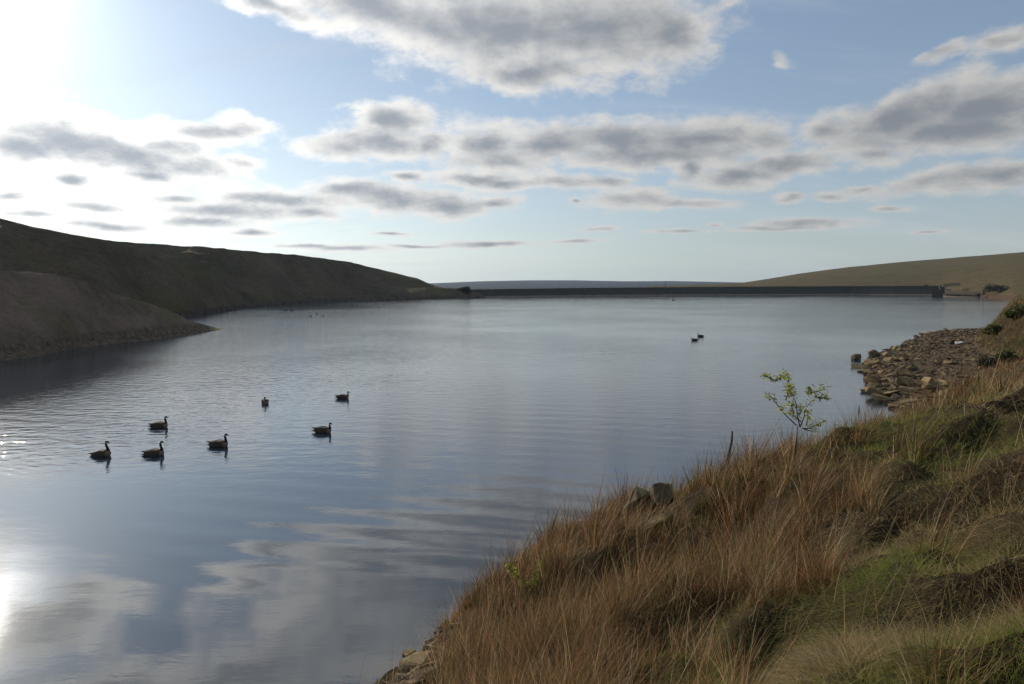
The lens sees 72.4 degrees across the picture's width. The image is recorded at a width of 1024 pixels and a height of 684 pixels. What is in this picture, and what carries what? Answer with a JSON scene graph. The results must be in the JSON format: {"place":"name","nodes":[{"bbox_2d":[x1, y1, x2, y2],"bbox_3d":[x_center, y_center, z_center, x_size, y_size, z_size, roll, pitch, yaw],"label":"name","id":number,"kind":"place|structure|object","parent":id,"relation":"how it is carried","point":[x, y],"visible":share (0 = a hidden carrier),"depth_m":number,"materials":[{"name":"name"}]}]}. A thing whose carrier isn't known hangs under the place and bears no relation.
{"place":"outdoors","nodes":[
{"label":"outdoors","id":0,"kind":"place"},
{"bbox_2d":[0,271,221,360],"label":"hill","id":1,"kind":"structure","parent":0,"point":[42,314],"depth_m":71.08,"materials":[{"name":"brown plant"}]},
{"bbox_2d":[0,218,283,316],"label":"hill","id":2,"kind":"structure","parent":0,"point":[123,270],"depth_m":126.75,"materials":[{"name":"plant"}]},
{"bbox_2d":[78,235,480,302],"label":"hill","id":3,"kind":"structure","parent":0,"point":[287,278],"depth_m":271.88,"materials":[{"name":"plant"}]},
{"bbox_2d":[456,286,472,293],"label":"bush","id":4,"kind":"object","parent":3,"relation":"on","point":[466,289],"visible":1,"depth_m":365.50,"materials":[{"name":"green plant"}]},
{"bbox_2d":[348,288,485,300],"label":"hill","id":5,"kind":"structure","parent":0,"point":[423,293],"depth_m":339.25,"materials":[{"name":"green plant"}]},
{"bbox_2d":[0,295,1013,683],"bbox_3d":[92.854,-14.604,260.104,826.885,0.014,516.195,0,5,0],"label":"water","id":6,"kind":"structure","parent":0,"point":[276,541],"depth_m":26.02,"materials":[{"name":"blue liquid"}]},
{"bbox_2d":[88,441,110,456],"bbox_3d":[-14.637,3.822,24.842,0.808,0.649,0.354,0,5,3],"label":"goose","id":7,"kind":"object","parent":6,"relation":"on","point":[106,452],"visible":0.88,"depth_m":24.74},
{"bbox_2d":[141,441,164,455],"bbox_3d":[-12.815,3.811,24.984,0.792,0.635,0.346,7,4,-5],"label":"goose","id":8,"kind":"object","parent":6,"relation":"on","point":[155,452],"visible":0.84,"depth_m":24.89},
{"bbox_2d":[147,416,168,427],"bbox_3d":[-15.090,3.445,29.863,0.903,0.571,0.360,0,5,-4],"label":"goose","id":9,"kind":"object","parent":6,"relation":"on","point":[159,424],"visible":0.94,"depth_m":29.76},
{"bbox_2d":[206,434,228,446],"bbox_3d":[-11.062,3.721,26.318,0.921,0.582,0.368,0,5,6],"label":"goose","id":10,"kind":"object","parent":6,"relation":"on","point":[219,443],"visible":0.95,"depth_m":26.21},
{"bbox_2d":[261,397,268,404],"bbox_3d":[-12.732,3.011,36.047,0.361,0.457,0.834,-2,5,-28],"label":"goose","id":11,"kind":"object","parent":6,"relation":"on","point":[265,401],"visible":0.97,"depth_m":35.75},
{"bbox_2d":[311,422,332,432],"bbox_3d":[-7.817,3.556,28.844,0.950,0.509,0.368,1,5,8],"label":"goose","id":12,"kind":"object","parent":6,"relation":"on","point":[323,429],"visible":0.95,"depth_m":28.73},
{"bbox_2d":[335,391,349,398],"bbox_3d":[-9.114,2.882,37.605,0.857,0.459,0.332,0,5,-2],"label":"goose","id":13,"kind":"object","parent":6,"relation":"on","point":[342,396],"visible":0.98,"depth_m":37.50},
{"bbox_2d":[402,648,415,656],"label":"rock","id":14,"kind":"object","parent":6,"relation":"in","point":[405,652],"visible":0.58,"depth_m":11.40,"materials":[{"name":"brown stone"}]},
{"bbox_2d":[851,354,860,359],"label":"boulder","id":15,"kind":"object","parent":6,"relation":"in","point":[855,356],"visible":0.92,"depth_m":57.46,"materials":[{"name":"grey stone"}]},
{"bbox_2d":[932,285,984,296],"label":"spillway","id":16,"kind":"object","parent":6,"relation":"in","point":[939,291],"visible":0.89,"depth_m":417.65,"materials":[{"name":"concrete"}]},
{"bbox_2d":[0,0,1023,282],"label":"sky","id":17,"kind":"structure","parent":0,"point":[429,141],"materials":[{"name":"blue"}]},
{"bbox_2d":[429,280,742,288],"bbox_3d":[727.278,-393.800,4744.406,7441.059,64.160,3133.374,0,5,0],"label":"hills","id":18,"kind":"structure","parent":0,"point":[529,284],"depth_m":4102.42,"materials":[{"name":"plant"}]},
{"bbox_2d":[377,295,1023,683],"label":"bank","id":19,"kind":"structure","parent":0,"point":[965,579],"depth_m":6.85,"materials":[{"name":"plant"}]},
{"bbox_2d":[379,666,398,683],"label":"rock","id":20,"kind":"object","parent":19,"relation":"on","point":[386,677],"visible":0.5,"depth_m":9.34,"materials":[{"name":"stone"}]},
{"bbox_2d":[405,679,427,683],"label":"rock","id":21,"kind":"object","parent":19,"relation":"on","point":[413,682],"visible":0.56,"depth_m":7.97,"materials":[{"name":"stone"}]},
{"bbox_2d":[399,650,434,673],"bbox_3d":[-1.220,4.360,9.472,0.607,0.279,0.423,-17,-2,30],"label":"rock","id":22,"kind":"object","parent":19,"relation":"on","point":[404,662],"visible":0.46,"depth_m":9.39,"materials":[{"name":"stone"}]},
{"bbox_2d":[375,608,460,683],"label":"shingle","id":23,"kind":"object","parent":19,"relation":"on","point":[402,677],"visible":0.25,"depth_m":9.09,"materials":[{"name":"stone"}]},
{"bbox_2d":[415,660,441,669],"bbox_3d":[-1.048,4.139,8.931,0.276,0.166,0.338,-15,-6,43],"label":"rock","id":24,"kind":"object","parent":19,"relation":"on","point":[421,667],"visible":0.22,"depth_m":8.84,"materials":[{"name":"stone"}]},
{"bbox_2d":[411,664,448,681],"bbox_3d":[-0.912,3.891,8.137,0.466,0.200,0.260,-8,16,-33],"label":"rock","id":25,"kind":"object","parent":19,"relation":"on","point":[421,674],"visible":0.36,"depth_m":8.08,"materials":[{"name":"stone"}]},
{"bbox_2d":[423,644,441,650],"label":"rock","id":26,"kind":"object","parent":19,"relation":"on","point":[426,647],"visible":0.2,"depth_m":10.28,"materials":[{"name":"brown stone"}]},
{"bbox_2d":[430,675,453,683],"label":"rock","id":27,"kind":"object","parent":19,"relation":"on","point":[433,677],"visible":0.16,"depth_m":7.63,"materials":[{"name":"brown stone"}]},
{"bbox_2d":[505,557,542,595],"bbox_3d":[0.173,3.419,10.183,0.575,0.603,0.264,0,5,0],"label":"shrub","id":28,"kind":"object","parent":19,"relation":"on","point":[520,577],"visible":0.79,"depth_m":10.17,"materials":[{"name":"green plant"}]},
{"bbox_2d":[621,486,650,517],"bbox_3d":[2.233,2.922,12.662,0.618,0.617,0.413,26,-3,-34],"label":"boulder","id":29,"kind":"object","parent":19,"relation":"on","point":[643,495],"visible":0.63,"depth_m":12.49,"materials":[{"name":"grey stone"}]},
{"bbox_2d":[629,513,673,533],"bbox_3d":[2.199,2.888,11.058,0.877,0.151,0.202,-23,17,-6],"label":"boulder","id":30,"kind":"object","parent":19,"relation":"on","point":[659,519],"visible":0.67,"depth_m":11.04,"materials":[{"name":"grey stone"}]},
{"bbox_2d":[639,543,668,560],"bbox_3d":[2.198,3.181,10.563,0.616,0.385,0.259,-1,25,-10],"label":"boulder","id":31,"kind":"object","parent":19,"relation":"on","point":[646,546],"visible":0.2,"depth_m":10.47,"materials":[{"name":"stone"}]},
{"bbox_2d":[649,482,673,509],"bbox_3d":[2.671,2.808,12.370,0.380,0.639,0.419,-1,5,-9],"label":"boulder","id":32,"kind":"object","parent":19,"relation":"on","point":[660,488],"visible":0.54,"depth_m":12.29,"materials":[{"name":"stone"}]},
{"bbox_2d":[333,356,1023,683],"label":"long stems","id":33,"kind":"object","parent":19,"relation":"on","point":[953,621],"visible":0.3,"depth_m":6.42,"materials":[{"name":"plant"}]},
{"bbox_2d":[723,431,732,476],"bbox_3d":[3.633,1.955,11.798,0.179,0.912,0.068,-1,5,-10],"label":"dead stem","id":34,"kind":"object","parent":19,"relation":"on","point":[730,447],"visible":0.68,"depth_m":11.78,"materials":[{"name":"brown plant"}]},
{"bbox_2d":[755,452,780,463],"bbox_3d":[4.569,2.190,12.372,0.536,0.412,0.359,-16,12,-28],"label":"boulder","id":35,"kind":"object","parent":19,"relation":"on","point":[769,456],"visible":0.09,"depth_m":12.31,"materials":[{"name":"grey stone"}]},
{"bbox_2d":[760,368,831,460],"bbox_3d":[4.448,1.151,11.084,0.932,1.513,1.103,0,5,0],"label":"sapling","id":36,"kind":"object","parent":19,"relation":"on","point":[790,390],"visible":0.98,"depth_m":10.89,"materials":[{"name":"green plant"}]},
{"bbox_2d":[850,364,870,367],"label":"stone","id":37,"kind":"object","parent":19,"relation":"on","point":[858,365],"visible":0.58,"depth_m":52.03,"materials":[{"name":"grey stone"}]},
{"bbox_2d":[864,360,879,364],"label":"stone","id":38,"kind":"object","parent":19,"relation":"on","point":[869,362],"visible":0.91,"depth_m":52.97,"materials":[{"name":"brown stone"}]},
{"bbox_2d":[865,374,881,383],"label":"stone","id":39,"kind":"object","parent":19,"relation":"on","point":[869,378],"visible":0.62,"depth_m":42.21,"materials":[{"name":"brown stone"}]},
{"bbox_2d":[868,349,879,357],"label":"boulder","id":40,"kind":"object","parent":19,"relation":"on","point":[873,353],"visible":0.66,"depth_m":58.58,"materials":[{"name":"grey stone"}]},
{"bbox_2d":[864,387,884,394],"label":"stone","id":41,"kind":"object","parent":19,"relation":"on","point":[870,390],"visible":0.52,"depth_m":38.15,"materials":[{"name":"grey stone"}]},
{"bbox_2d":[867,382,882,388],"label":"stone","id":42,"kind":"object","parent":19,"relation":"on","point":[872,384],"visible":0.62,"depth_m":40.55,"materials":[{"name":"brown stone"}]},
{"bbox_2d":[871,393,894,401],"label":"stone","id":43,"kind":"object","parent":19,"relation":"on","point":[878,397],"visible":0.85,"depth_m":36.37,"materials":[{"name":"stone"}]},
{"bbox_2d":[883,357,893,361],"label":"boulder","id":44,"kind":"object","parent":19,"relation":"on","point":[889,358],"visible":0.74,"depth_m":53.06,"materials":[{"name":"brown stone"}]},
{"bbox_2d":[883,352,896,356],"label":"stone","id":45,"kind":"object","parent":19,"relation":"on","point":[886,354],"visible":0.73,"depth_m":57.56,"materials":[{"name":"brown stone"}]},
{"bbox_2d":[896,376,913,385],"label":"stone","id":46,"kind":"object","parent":19,"relation":"on","point":[902,380],"visible":0.85,"depth_m":39.77,"materials":[{"name":"brown stone"}]},
{"bbox_2d":[899,372,914,376],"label":"stone","id":47,"kind":"object","parent":19,"relation":"on","point":[907,374],"visible":0.68,"depth_m":43.50,"materials":[{"name":"brown stone"}]},
{"bbox_2d":[898,386,916,392],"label":"stone","id":48,"kind":"object","parent":19,"relation":"on","point":[905,389],"visible":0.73,"depth_m":37.47,"materials":[{"name":"grey stone"}]},
{"bbox_2d":[900,398,918,403],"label":"stone","id":49,"kind":"object","parent":19,"relation":"on","point":[906,400],"visible":0.62,"depth_m":34.84,"materials":[{"name":"grey stone"}]},
{"bbox_2d":[906,366,916,371],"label":"boulder","id":50,"kind":"object","parent":19,"relation":"on","point":[910,368],"visible":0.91,"depth_m":45.89,"materials":[{"name":"stone"}]},
{"bbox_2d":[910,340,918,344],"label":"stone","id":51,"kind":"object","parent":19,"relation":"on","point":[913,342],"visible":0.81,"depth_m":67.75,"materials":[{"name":"brown stone"}]},
{"bbox_2d":[921,384,936,388],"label":"boulder","id":52,"kind":"object","parent":19,"relation":"on","point":[926,386],"visible":0.72,"depth_m":38.14,"materials":[{"name":"brown stone"}]},
{"bbox_2d":[922,377,936,384],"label":"stone","id":53,"kind":"object","parent":19,"relation":"on","point":[925,379],"visible":0.88,"depth_m":39.26,"materials":[{"name":"beige stone"}]},
{"bbox_2d":[861,328,1018,409],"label":"gravel","id":54,"kind":"structure","parent":19,"relation":"on","point":[892,381],"depth_m":54.41,"materials":[{"name":"brown gravel"}]},
{"bbox_2d":[883,390,898,395],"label":"stone","id":55,"kind":"object","parent":54,"relation":"on","point":[889,393],"visible":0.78,"depth_m":37.21,"materials":[{"name":"grey stone"}]},
{"bbox_2d":[937,379,949,386],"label":"stone","id":56,"kind":"object","parent":19,"relation":"on","point":[943,384],"visible":0.53,"depth_m":38.65,"materials":[{"name":"brown stone"}]},
{"bbox_2d":[943,361,959,363],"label":"stone","id":57,"kind":"object","parent":19,"relation":"on","point":[950,362],"visible":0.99,"depth_m":48.71,"materials":[{"name":"brown stone"}]},
{"bbox_2d":[977,356,996,366],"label":"bush","id":58,"kind":"object","parent":19,"relation":"on","point":[987,359],"visible":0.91,"depth_m":46.16,"materials":[{"name":"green plant"}]},
{"bbox_2d":[981,324,1003,334],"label":"bush","id":59,"kind":"object","parent":19,"relation":"on","point":[991,329],"visible":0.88,"depth_m":59.10,"materials":[{"name":"green plant"}]},
{"bbox_2d":[977,296,1023,364],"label":"rough grass","id":60,"kind":"structure","parent":19,"relation":"on","point":[1007,323],"depth_m":57.88,"materials":[{"name":"plant"}]},
{"bbox_2d":[993,348,1018,363],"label":"bush","id":61,"kind":"object","parent":19,"relation":"on","point":[1007,353],"visible":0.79,"depth_m":46.54,"materials":[{"name":"green plant"}]},
{"bbox_2d":[1004,304,1023,320],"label":"bush","id":62,"kind":"object","parent":19,"relation":"on","point":[1016,312],"visible":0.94,"depth_m":57.19,"materials":[{"name":"green plant"}]},
{"bbox_2d":[645,252,1023,298],"bbox_3d":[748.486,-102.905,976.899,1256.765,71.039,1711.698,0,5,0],"label":"hill","id":63,"kind":"structure","parent":0,"point":[974,273],"depth_m":689.00,"materials":[{"name":"green plant"}]},
{"bbox_2d":[943,283,959,286],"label":"retaining wall","id":64,"kind":"structure","parent":63,"relation":"on","point":[950,284],"depth_m":466.07,"materials":[{"name":"stone"}]},
{"bbox_2d":[981,284,1008,292],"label":"bush","id":65,"kind":"object","parent":63,"relation":"on","point":[990,287],"visible":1,"depth_m":383.36,"materials":[{"name":"green plant"}]},
{"label":"ground","id":66,"kind":"structure","parent":0,"visible":0},
{"bbox_2d":[471,286,938,297],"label":"dam","id":67,"kind":"structure","parent":66,"relation":"on","point":[821,290],"depth_m":493.92,"materials":[{"name":"stone"}]},
{"bbox_2d":[476,284,935,288],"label":"fence","id":68,"kind":"object","parent":67,"relation":"on","point":[720,286],"visible":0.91,"depth_m":497.08,"materials":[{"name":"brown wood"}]}
]}

